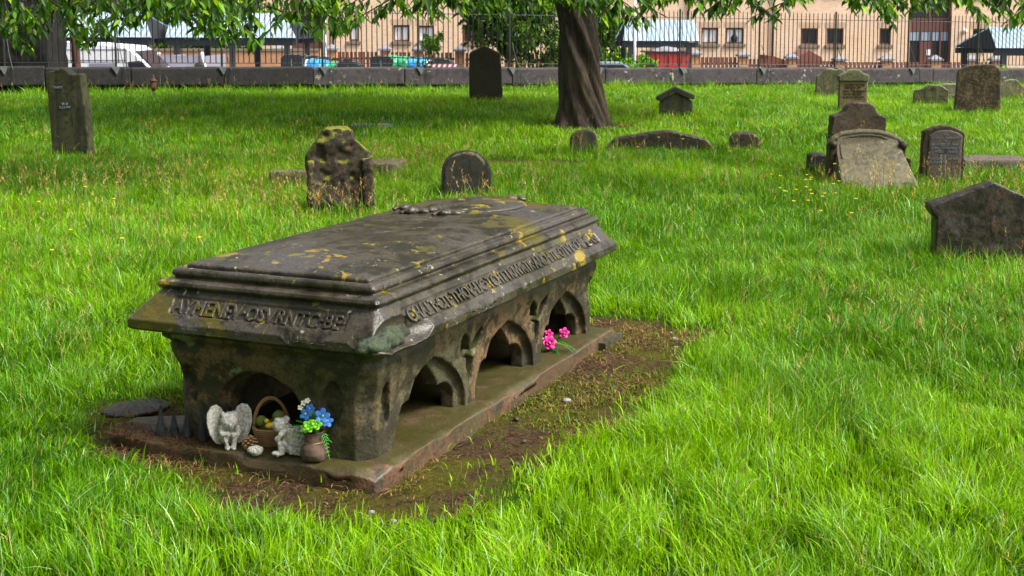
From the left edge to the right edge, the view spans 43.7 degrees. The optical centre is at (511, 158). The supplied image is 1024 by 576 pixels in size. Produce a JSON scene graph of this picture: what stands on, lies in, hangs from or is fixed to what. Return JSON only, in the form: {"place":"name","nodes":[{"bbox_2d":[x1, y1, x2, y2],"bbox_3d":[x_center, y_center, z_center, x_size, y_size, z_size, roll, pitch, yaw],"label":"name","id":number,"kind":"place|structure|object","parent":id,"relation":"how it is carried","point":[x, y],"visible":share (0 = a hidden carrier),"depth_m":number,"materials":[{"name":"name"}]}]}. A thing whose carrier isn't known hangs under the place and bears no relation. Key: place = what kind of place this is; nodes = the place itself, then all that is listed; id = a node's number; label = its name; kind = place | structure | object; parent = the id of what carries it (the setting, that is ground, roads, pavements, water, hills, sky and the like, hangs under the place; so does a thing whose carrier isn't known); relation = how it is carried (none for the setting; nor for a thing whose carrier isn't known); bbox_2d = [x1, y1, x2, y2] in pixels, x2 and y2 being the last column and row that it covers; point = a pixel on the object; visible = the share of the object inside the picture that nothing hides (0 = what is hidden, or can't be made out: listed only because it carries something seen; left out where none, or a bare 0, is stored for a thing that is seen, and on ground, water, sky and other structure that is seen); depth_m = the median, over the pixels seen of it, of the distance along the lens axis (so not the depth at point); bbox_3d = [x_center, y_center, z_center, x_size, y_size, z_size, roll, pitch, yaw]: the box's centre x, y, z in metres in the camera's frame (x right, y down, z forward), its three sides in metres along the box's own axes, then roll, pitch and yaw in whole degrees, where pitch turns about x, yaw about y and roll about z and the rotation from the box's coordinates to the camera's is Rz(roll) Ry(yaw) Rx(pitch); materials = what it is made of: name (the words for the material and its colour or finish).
{"place":"outdoors","nodes":[
{"label":"outdoors","id":0,"kind":"place"},
{"bbox_2d":[152,49,320,66],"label":"brick wall","id":1,"kind":"structure","parent":0,"point":[246,56],"depth_m":51.85,"materials":[{"name":"brick"}]},
{"bbox_2d":[271,45,283,48],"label":"brick pillar","id":2,"kind":"structure","parent":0,"point":[278,47],"depth_m":57.56,"materials":[{"name":"grey stone"}]},
{"bbox_2d":[327,44,339,61],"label":"brick pillar","id":3,"kind":"structure","parent":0,"point":[332,50],"depth_m":57.62,"materials":[{"name":"grey stone"}]},
{"bbox_2d":[378,45,391,54],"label":"brick pillar","id":4,"kind":"structure","parent":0,"point":[384,49],"depth_m":57.60,"materials":[{"name":"grey stone"}]},
{"bbox_2d":[412,45,422,56],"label":"brick pillar","id":5,"kind":"structure","parent":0,"point":[420,52],"depth_m":57.61,"materials":[{"name":"grey stone"}]},
{"bbox_2d":[454,45,466,66],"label":"brick pillar","id":6,"kind":"structure","parent":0,"point":[461,50],"depth_m":57.63,"materials":[{"name":"grey stone"}]},
{"bbox_2d":[0,89,1023,575],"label":"ground","id":7,"kind":"structure","parent":0,"point":[506,449],"depth_m":4.72,"materials":[{"name":"plant"}]},
{"bbox_2d":[46,67,95,157],"bbox_3d":[-5.111,-0.478,14.799,0.522,1.140,0.177,1,6,8],"label":"headstone","id":8,"kind":"object","parent":7,"relation":"on","point":[69,107],"visible":0.83,"depth_m":14.72,"materials":[{"name":"grey stone"}]},
{"bbox_2d":[100,397,171,417],"bbox_3d":[-1.581,1.059,5.372,0.294,0.070,0.189,-3,7,-28],"label":"flat stone","id":9,"kind":"object","parent":7,"relation":"on","point":[126,407],"visible":0.92,"depth_m":5.32,"materials":[{"name":"stone"}]},
{"bbox_2d":[149,75,156,93],"bbox_3d":[-6.903,-1.352,24.595,0.150,0.500,0.150,0,6,0],"label":"rusty lantern","id":10,"kind":"object","parent":7,"relation":"on","point":[153,80],"visible":0.94,"depth_m":24.55,"materials":[{"name":"metal"}]},
{"bbox_2d":[269,169,306,186],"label":"flat grave slab","id":11,"kind":"structure","parent":7,"relation":"on","point":[276,171],"depth_m":12.47,"materials":[{"name":"grey stone"}]},
{"bbox_2d":[305,126,374,215],"bbox_3d":[-1.446,0.142,10.764,0.595,0.828,0.318,-1,6,-8],"label":"headstone","id":12,"kind":"object","parent":7,"relation":"on","point":[335,155],"visible":0.8,"depth_m":10.64,"materials":[{"name":"stone"}]},
{"bbox_2d":[113,194,616,494],"bbox_3d":[-0.516,0.709,5.649,1.267,0.917,2.371,2,6,25],"label":"table tomb","id":13,"kind":"object","parent":7,"relation":"on","point":[397,342],"visible":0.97,"depth_m":4.80,"materials":[{"name":"grey stone"}]},
{"bbox_2d":[96,418,221,454],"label":"dead needles","id":14,"kind":"object","parent":13,"relation":"on","point":[121,432],"visible":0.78,"depth_m":4.83,"materials":[{"name":"plant"}]},
{"bbox_2d":[155,405,166,435],"bbox_3d":[-1.330,0.992,4.835,0.051,0.116,0.052,0,6,0],"label":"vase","id":15,"kind":"object","parent":14,"relation":"on","point":[161,428],"visible":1,"depth_m":4.83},
{"bbox_2d":[167,413,179,435],"bbox_3d":[-1.278,1.006,4.829,0.052,0.089,0.052,4,7,33],"label":"bottle brush tree","id":16,"kind":"object","parent":14,"relation":"on","point":[174,430],"visible":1,"depth_m":4.82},
{"bbox_2d":[181,411,192,437],"bbox_3d":[-1.222,1.001,4.805,0.052,0.103,0.052,-3,7,-24],"label":"bottle brush tree","id":17,"kind":"object","parent":14,"relation":"on","point":[187,430],"visible":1,"depth_m":4.80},
{"bbox_2d":[196,407,208,441],"bbox_3d":[-1.155,0.992,4.759,0.052,0.130,0.051,1,6,8],"label":"bottle brush tree","id":18,"kind":"object","parent":13,"relation":"on","point":[202,434],"visible":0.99,"depth_m":4.75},
{"bbox_2d":[207,403,251,449],"bbox_3d":[-1.039,0.984,4.697,0.143,0.157,0.102,2,6,19],"label":"angel statue","id":19,"kind":"object","parent":13,"relation":"on","point":[232,428],"visible":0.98,"depth_m":4.68,"materials":[{"name":"stone"}]},
{"bbox_2d":[242,435,257,449],"bbox_3d":[-0.954,1.036,4.649,0.061,0.056,0.061,-2,6,-17],"label":"pine cone","id":20,"kind":"object","parent":13,"relation":"on","point":[249,440],"visible":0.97,"depth_m":4.64,"materials":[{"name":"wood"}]},
{"bbox_2d":[247,445,262,455],"bbox_3d":[-0.927,1.059,4.617,0.059,0.040,0.041,0,6,0],"label":"pale stone","id":21,"kind":"object","parent":13,"relation":"on","point":[256,450],"visible":1,"depth_m":4.60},
{"bbox_2d":[252,396,289,447],"bbox_3d":[-0.892,0.968,4.729,0.142,0.179,0.142,-1,6,-5],"label":"wicker basket","id":22,"kind":"object","parent":13,"relation":"on","point":[264,435],"visible":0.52,"depth_m":4.71,"materials":[{"name":"brown wicker"}]},
{"bbox_2d":[262,419,273,428],"bbox_3d":[-0.893,0.974,4.688,0.050,0.039,0.026,-2,6,-20],"label":"toy duck","id":23,"kind":"object","parent":22,"relation":"in","point":[268,425],"visible":0.74,"depth_m":4.68},
{"bbox_2d":[272,415,304,456],"bbox_3d":[-0.801,1.001,4.602,0.129,0.145,0.070,-1,6,-8],"label":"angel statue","id":24,"kind":"object","parent":13,"relation":"on","point":[285,443],"visible":0.88,"depth_m":4.57,"materials":[{"name":"stone"}]},
{"bbox_2d":[289,398,333,461],"bbox_3d":[-0.713,0.966,4.532,0.159,0.229,0.104,0,6,0],"label":"flower pot","id":25,"kind":"object","parent":13,"relation":"on","point":[314,447],"visible":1,"depth_m":4.51,"materials":[{"name":"ceramic"}]},
{"bbox_2d":[543,327,577,353],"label":"flowers","id":26,"kind":"object","parent":13,"relation":"on","point":[549,341],"visible":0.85,"depth_m":6.03,"materials":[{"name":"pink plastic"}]},
{"bbox_2d":[350,123,391,128],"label":"flat grave slab","id":27,"kind":"structure","parent":7,"relation":"on","point":[384,124],"depth_m":18.44,"materials":[{"name":"grey stone"}]},
{"bbox_2d":[373,158,406,177],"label":"flat grave slab","id":28,"kind":"structure","parent":7,"relation":"on","point":[390,163],"depth_m":13.35,"materials":[{"name":"stone"}]},
{"bbox_2d":[62,122,727,524],"bbox_3d":[0.489,0.300,11.915,2.816,0.117,15.948,1,6,8],"label":"dead straw and moss","id":29,"kind":"object","parent":7,"relation":"on","point":[632,336],"visible":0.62,"depth_m":5.51,"materials":[{"name":"plant"}]},
{"bbox_2d":[441,150,491,198],"bbox_3d":[-0.424,0.180,11.814,0.462,0.506,0.162,-1,6,-10],"label":"headstone","id":30,"kind":"object","parent":7,"relation":"on","point":[474,165],"visible":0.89,"depth_m":11.73,"materials":[{"name":"stone"}]},
{"bbox_2d":[469,46,502,100],"bbox_3d":[-0.475,-1.439,23.715,0.646,1.299,0.146,0,6,-4],"label":"headstone","id":31,"kind":"object","parent":7,"relation":"on","point":[485,74],"visible":0.78,"depth_m":23.63,"materials":[{"name":"grey stone"}]},
{"bbox_2d":[0,76,1023,575],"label":"grass","id":32,"kind":"structure","parent":7,"relation":"on","point":[742,404],"depth_m":6.41,"materials":[{"name":"plant"}]},
{"bbox_2d":[0,0,1023,129],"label":"broad tree","id":33,"kind":"object","parent":7,"relation":"on","point":[582,96],"visible":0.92,"depth_m":12.42,"materials":[{"name":"green plant"}]},
{"bbox_2d":[0,75,1023,575],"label":"seed heads","id":34,"kind":"object","parent":7,"relation":"on","point":[350,203],"visible":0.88,"depth_m":11.00,"materials":[{"name":"plant"}]},
{"bbox_2d":[570,129,596,153],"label":"headstone","id":35,"kind":"object","parent":7,"relation":"on","point":[587,135],"visible":0.57,"depth_m":15.53,"materials":[{"name":"grey stone"}]},
{"bbox_2d":[598,332,622,350],"bbox_3d":[0.476,0.963,6.425,0.080,0.125,0.240,3,7,25],"label":"flat stone","id":36,"kind":"object","parent":7,"relation":"on","point":[613,338],"visible":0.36,"depth_m":6.38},
{"bbox_2d":[620,53,658,67],"bbox_3d":[4.516,-3.331,45.950,1.640,0.916,0.963,-5,8,-39],"label":"bush","id":37,"kind":"object","parent":7,"relation":"on","point":[639,64],"visible":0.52,"depth_m":45.82,"materials":[{"name":"green plant"}]},
{"bbox_2d":[604,130,715,151],"bbox_3d":[1.837,-0.148,15.786,1.495,0.390,0.231,0,6,0],"label":"headstone","id":38,"kind":"object","parent":7,"relation":"on","point":[667,138],"visible":0.46,"depth_m":15.67,"materials":[{"name":"stone"}]},
{"bbox_2d":[656,86,694,117],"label":"headstone","id":39,"kind":"object","parent":7,"relation":"on","point":[676,98],"visible":0.75,"depth_m":20.32,"materials":[{"name":"grey stone"}]},
{"bbox_2d":[729,132,759,148],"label":"headstone","id":40,"kind":"object","parent":7,"relation":"on","point":[745,138],"visible":0.51,"depth_m":15.81,"materials":[{"name":"stone"}]},
{"bbox_2d":[806,152,825,173],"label":"stone block","id":41,"kind":"structure","parent":7,"relation":"on","point":[818,157],"depth_m":13.11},
{"bbox_2d":[815,68,844,96],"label":"headstone","id":42,"kind":"object","parent":7,"relation":"on","point":[825,78],"visible":0.59,"depth_m":26.06,"materials":[{"name":"grey stone"}]},
{"bbox_2d":[837,69,868,108],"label":"headstone","id":43,"kind":"object","parent":7,"relation":"on","point":[855,81],"visible":0.84,"depth_m":21.92,"materials":[{"name":"beige stone"}]},
{"bbox_2d":[828,101,885,138],"bbox_3d":[4.569,-0.418,16.920,0.751,0.662,0.194,0,6,-3],"label":"headstone","id":44,"kind":"object","parent":7,"relation":"on","point":[853,115],"visible":0.45,"depth_m":16.82,"materials":[{"name":"stone"}]},
{"bbox_2d":[825,129,918,188],"bbox_3d":[3.505,0.050,12.449,0.814,0.643,0.623,0,6,0],"label":"slanted tablet","id":45,"kind":"object","parent":7,"relation":"on","point":[845,145],"visible":0.73,"depth_m":12.47,"materials":[{"name":"stone"}]},
{"bbox_2d":[905,156,910,168],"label":"stone block","id":46,"kind":"structure","parent":7,"relation":"on","point":[909,160],"depth_m":13.06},
{"bbox_2d":[913,84,948,105],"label":"headstone","id":47,"kind":"object","parent":7,"relation":"on","point":[936,93],"visible":0.62,"depth_m":23.66,"materials":[{"name":"grey stone"}]},
{"bbox_2d":[918,125,964,183],"bbox_3d":[4.288,-0.004,12.757,0.415,0.652,0.176,1,6,9],"label":"headstone","id":48,"kind":"object","parent":7,"relation":"on","point":[939,143],"visible":0.8,"depth_m":12.67,"materials":[{"name":"stone"}]},
{"bbox_2d":[941,83,955,98],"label":"headstone","id":49,"kind":"object","parent":7,"relation":"on","point":[950,87],"visible":0.13,"depth_m":25.33,"materials":[{"name":"grey stone"}]},
{"bbox_2d":[925,180,1023,265],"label":"headstone","id":50,"kind":"object","parent":7,"relation":"on","point":[982,215],"visible":0.73,"depth_m":8.42,"materials":[{"name":"stone"}]},
{"bbox_2d":[954,64,1000,112],"bbox_3d":[8.021,-1.150,22.025,0.765,0.952,0.219,1,6,12],"label":"headstone","id":51,"kind":"object","parent":7,"relation":"on","point":[981,83],"visible":0.76,"depth_m":21.92,"materials":[{"name":"brown stone"}]},
{"bbox_2d":[963,154,1023,172],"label":"flat grave slab","id":52,"kind":"structure","parent":7,"relation":"on","point":[1002,160],"depth_m":13.72,"materials":[{"name":"grey stone"}]},
{"bbox_2d":[1001,79,1023,98],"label":"headstone","id":53,"kind":"object","parent":7,"relation":"on","point":[1009,85],"visible":0.56,"depth_m":26.07,"materials":[{"name":"grey stone"}]},
{"bbox_2d":[246,0,1023,67],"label":"brick building","id":54,"kind":"structure","parent":0,"point":[828,7],"depth_m":65.71,"materials":[{"name":"brick"}]},
{"bbox_2d":[347,19,360,43],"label":"window","id":55,"kind":"structure","parent":54,"relation":"in","point":[357,29],"depth_m":65.81,"materials":[{"name":"glass"}]},
{"bbox_2d":[391,19,411,44],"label":"window","id":56,"kind":"structure","parent":54,"relation":"in","point":[394,20],"depth_m":65.77,"materials":[{"name":"glass"}]},
{"bbox_2d":[415,20,435,45],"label":"window","id":57,"kind":"structure","parent":54,"relation":"in","point":[420,21],"depth_m":65.79,"materials":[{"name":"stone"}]},
{"bbox_2d":[461,22,479,45],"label":"window","id":58,"kind":"structure","parent":54,"relation":"in","point":[465,34],"depth_m":65.84,"materials":[{"name":"black glass"}]},
{"bbox_2d":[699,22,720,46],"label":"window","id":59,"kind":"structure","parent":54,"relation":"in","point":[703,25],"depth_m":65.77,"materials":[{"name":"glass"}]},
{"bbox_2d":[724,22,746,46],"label":"window","id":60,"kind":"structure","parent":54,"relation":"in","point":[729,25],"depth_m":65.75,"materials":[{"name":"glass"}]},
{"bbox_2d":[799,22,820,47],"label":"window","id":61,"kind":"structure","parent":54,"relation":"in","point":[803,23],"depth_m":65.79,"materials":[{"name":"black glass"}]},
{"bbox_2d":[824,22,845,47],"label":"window","id":62,"kind":"structure","parent":54,"relation":"in","point":[832,25],"depth_m":65.77,"materials":[{"name":"black glass"}]},
{"bbox_2d":[878,22,892,47],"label":"window","id":63,"kind":"structure","parent":54,"relation":"in","point":[880,24],"depth_m":65.81,"materials":[{"name":"black glass"}]},
{"bbox_2d":[971,23,987,34],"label":"window","id":64,"kind":"structure","parent":54,"relation":"in","point":[975,25],"depth_m":65.65,"materials":[{"name":"beige glass"}]},
{"bbox_2d":[692,49,702,67],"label":"brick pillar","id":65,"kind":"structure","parent":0,"point":[695,56],"depth_m":57.64,"materials":[{"name":"orange stone"}]},
{"bbox_2d":[735,51,749,66],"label":"brick pillar","id":66,"kind":"structure","parent":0,"point":[739,59],"depth_m":57.65,"materials":[{"name":"grey stone"}]},
{"bbox_2d":[760,55,785,67],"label":"garden shed","id":67,"kind":"structure","parent":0,"point":[769,57],"depth_m":60.86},
{"bbox_2d":[783,53,799,67],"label":"brick pillar","id":68,"kind":"structure","parent":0,"point":[790,60],"depth_m":57.66,"materials":[{"name":"grey stone"}]},
{"bbox_2d":[794,50,821,66],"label":"garden shed","id":69,"kind":"structure","parent":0,"point":[816,56],"depth_m":60.84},
{"bbox_2d":[831,55,847,67],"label":"brick pillar","id":70,"kind":"structure","parent":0,"point":[839,61],"depth_m":57.66,"materials":[{"name":"grey stone"}]},
{"bbox_2d":[878,55,894,67],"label":"brick pillar","id":71,"kind":"structure","parent":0,"point":[886,62],"depth_m":57.67,"materials":[{"name":"grey stone"}]},
{"bbox_2d":[926,55,943,67],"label":"brick pillar","id":72,"kind":"structure","parent":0,"point":[932,65],"depth_m":57.67,"materials":[{"name":"grey stone"}]},
{"bbox_2d":[967,55,978,65],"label":"brick pillar","id":73,"kind":"structure","parent":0,"point":[970,60],"depth_m":57.65,"materials":[{"name":"grey stone"}]},
{"bbox_2d":[987,56,999,66],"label":"brick pillar","id":74,"kind":"structure","parent":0,"point":[992,59],"depth_m":57.66,"materials":[{"name":"grey stone"}]},
{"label":"street","id":75,"kind":"structure","parent":0,"visible":0},
{"bbox_2d":[0,0,67,67],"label":"building","id":76,"kind":"structure","parent":75,"relation":"on","point":[43,47],"depth_m":26.40,"materials":[{"name":"brick"}]},
{"bbox_2d":[67,0,80,66],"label":"slim tree","id":77,"kind":"object","parent":75,"relation":"on","point":[73,49],"visible":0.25,"depth_m":27.52,"materials":[{"name":"brown plant"}]},
{"bbox_2d":[66,0,140,11],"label":"leafy tree","id":78,"kind":"object","parent":75,"relation":"on","point":[91,6],"visible":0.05,"depth_m":57.55,"materials":[{"name":"green plant"}]},
{"bbox_2d":[66,41,168,67],"bbox_3d":[-12.724,-2.193,36.945,6.268,2.342,2.000,0,6,0],"label":"white van","id":79,"kind":"object","parent":75,"relation":"on","point":[144,63],"visible":0.15,"depth_m":35.91,"materials":[{"name":"paint"}]},
{"bbox_2d":[64,12,185,45],"bbox_3d":[-15.518,-3.654,46.273,6.306,3.273,4.800,0,6,0],"label":"blue roofed shelter","id":80,"kind":"object","parent":75,"relation":"on","point":[149,34],"visible":0.12,"depth_m":44.82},
{"bbox_2d":[139,10,173,48],"bbox_3d":[-15.493,-4.964,55.670,1.978,3.895,1.933,-4,7,-34],"label":"leafy tree","id":81,"kind":"object","parent":75,"relation":"on","point":[166,21],"visible":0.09,"depth_m":55.33,"materials":[{"name":"green plant"}]},
{"bbox_2d":[157,52,225,66],"bbox_3d":[-9.877,-2.300,39.423,1.755,2.030,3.110,0,6,0],"label":"grey trailer","id":82,"kind":"object","parent":75,"relation":"on","point":[179,63],"visible":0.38,"depth_m":37.91,"materials":[{"name":"white paint"}]},
{"bbox_2d":[165,0,283,48],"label":"leafy tree","id":83,"kind":"object","parent":75,"relation":"on","point":[218,46],"visible":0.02,"depth_m":61.16,"materials":[{"name":"green plant"}]},
{"bbox_2d":[166,13,314,66],"bbox_3d":[-9.845,-3.626,46.276,4.874,3.216,4.800,0,6,0],"label":"blue roofed shelter","id":84,"kind":"object","parent":75,"relation":"on","point":[257,50],"visible":0.36,"depth_m":44.20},
{"bbox_2d":[281,54,363,66],"bbox_3d":[-6.163,-2.462,41.674,2.499,1.875,1.440,0,6,0],"label":"recycling trailer","id":85,"kind":"object","parent":75,"relation":"on","point":[295,58],"visible":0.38,"depth_m":40.97,"materials":[{"name":"black metal"}]},
{"bbox_2d":[323,20,326,56],"bbox_3d":[-6.148,-4.442,44.781,1.059,5.155,0.200,0,6,0],"label":"street lamp post","id":86,"kind":"object","parent":75,"relation":"on","point":[323,43],"visible":0.04,"depth_m":44.78,"materials":[{"name":"metal"}]},
{"bbox_2d":[337,52,376,66],"bbox_3d":[-6.941,-4.034,57.908,1.930,1.566,0.080,0,6,0],"label":"paling panel","id":87,"kind":"object","parent":75,"relation":"on","point":[358,57],"visible":0.27,"depth_m":57.81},
{"bbox_2d":[391,52,409,55],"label":"paling panel","id":88,"kind":"object","parent":75,"relation":"on","point":[400,53],"visible":0.19,"depth_m":57.79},
{"bbox_2d":[370,55,456,67],"bbox_3d":[-3.154,-2.449,41.670,2.800,1.850,1.451,0,6,0],"label":"recycling trailer","id":89,"kind":"object","parent":75,"relation":"on","point":[405,59],"visible":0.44,"depth_m":40.95,"materials":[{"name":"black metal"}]},
{"bbox_2d":[419,31,442,56],"bbox_3d":[-3.468,-4.309,55.841,1.090,2.560,1.647,-1,6,-13],"label":"sapling","id":90,"kind":"object","parent":75,"relation":"on","point":[425,37],"visible":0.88,"depth_m":55.52,"materials":[{"name":"green plant"}]},
{"bbox_2d":[426,52,454,59],"bbox_3d":[-3.290,-4.018,57.910,1.376,1.534,0.080,0,6,0],"label":"paling panel","id":91,"kind":"object","parent":75,"relation":"on","point":[450,55],"visible":0.2,"depth_m":57.80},
{"bbox_2d":[465,53,503,66],"bbox_3d":[-1.241,-4.009,57.911,1.761,1.516,0.080,0,6,0],"label":"paling panel","id":92,"kind":"object","parent":75,"relation":"on","point":[466,59],"visible":0.07,"depth_m":57.83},
{"bbox_2d":[443,0,558,67],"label":"dense tree","id":93,"kind":"object","parent":75,"relation":"on","point":[531,37],"visible":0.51,"depth_m":54.08,"materials":[{"name":"green plant"}]},
{"bbox_2d":[0,66,1023,93],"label":"churchyard wall","id":94,"kind":"structure","parent":75,"relation":"on","point":[106,77],"depth_m":27.30,"materials":[{"name":"stone"}]},
{"bbox_2d":[0,0,1023,88],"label":"iron railing","id":95,"kind":"object","parent":94,"relation":"on","point":[3,68],"visible":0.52,"depth_m":28.81,"materials":[{"name":"metal"}]},
{"bbox_2d":[418,23,442,67],"bbox_3d":[-1.825,-1.939,27.701,0.682,1.976,0.406,0,6,0],"label":"ivy","id":96,"kind":"object","parent":95,"relation":"attached to","point":[423,65],"visible":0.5,"depth_m":27.64,"materials":[{"name":"green plant"}]},
{"bbox_2d":[515,53,546,67],"bbox_3d":[0.868,-4.000,57.912,1.496,1.497,0.080,0,6,0],"label":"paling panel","id":97,"kind":"object","parent":75,"relation":"on","point":[524,66],"visible":0.07,"depth_m":57.84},
{"bbox_2d":[592,0,627,60],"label":"leafy tree","id":98,"kind":"object","parent":75,"relation":"on","point":[606,30],"visible":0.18,"depth_m":56.31,"materials":[{"name":"green plant"}]},
{"bbox_2d":[600,61,630,67],"bbox_3d":[3.079,-2.619,44.809,4.086,1.525,1.730,0,6,0],"label":"parked car","id":99,"kind":"object","parent":75,"relation":"on","point":[615,65],"visible":0.02,"depth_m":43.97,"materials":[{"name":"blue paint"}]},
{"bbox_2d":[633,0,635,64],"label":"street lamp post","id":100,"kind":"object","parent":75,"relation":"on","point":[634,40],"visible":0.13,"depth_m":46.76,"materials":[{"name":"metal"}]},
{"bbox_2d":[615,20,698,67],"bbox_3d":[5.886,-4.109,51.856,3.123,2.997,4.000,0,6,0],"label":"blue roofed shelter","id":101,"kind":"object","parent":75,"relation":"on","point":[660,37],"visible":0.53,"depth_m":50.42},
{"bbox_2d":[639,46,689,67],"bbox_3d":[5.930,-3.485,49.660,1.825,1.719,1.620,0,6,0],"label":"red skip","id":102,"kind":"object","parent":75,"relation":"on","point":[672,60],"visible":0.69,"depth_m":48.88,"materials":[{"name":"paint"}]},
{"bbox_2d":[700,57,736,67],"bbox_3d":[9.375,-3.914,57.921,1.689,1.325,0.080,0,6,0],"label":"paling panel","id":103,"kind":"object","parent":75,"relation":"on","point":[714,60],"visible":0.29,"depth_m":57.83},
{"bbox_2d":[748,59,785,67],"bbox_3d":[11.556,-3.873,57.925,1.713,1.243,0.080,0,6,0],"label":"paling panel","id":104,"kind":"object","parent":75,"relation":"on","point":[771,66],"visible":0.23,"depth_m":57.85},
{"bbox_2d":[797,61,832,66],"bbox_3d":[13.737,-3.825,57.931,1.689,1.146,0.080,0,6,0],"label":"paling panel","id":105,"kind":"object","parent":75,"relation":"on","point":[814,62],"visible":0.28,"depth_m":57.84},
{"bbox_2d":[845,62,880,67],"bbox_3d":[15.882,-3.802,57.933,1.641,1.098,0.080,0,6,0],"label":"paling panel","id":106,"kind":"object","parent":75,"relation":"on","point":[862,66],"visible":0.23,"depth_m":57.85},
{"bbox_2d":[892,62,926,67],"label":"paling panel","id":107,"kind":"object","parent":75,"relation":"on","point":[913,65],"visible":0.26,"depth_m":57.85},
{"bbox_2d":[941,62,959,67],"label":"paling panel","id":108,"kind":"object","parent":75,"relation":"on","point":[950,66],"visible":0.2,"depth_m":57.85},
{"bbox_2d":[955,27,1023,67],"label":"blue roofed shelter","id":109,"kind":"object","parent":75,"relation":"on","point":[990,49],"visible":0.52,"depth_m":47.32,"materials":[{"name":"metal"}]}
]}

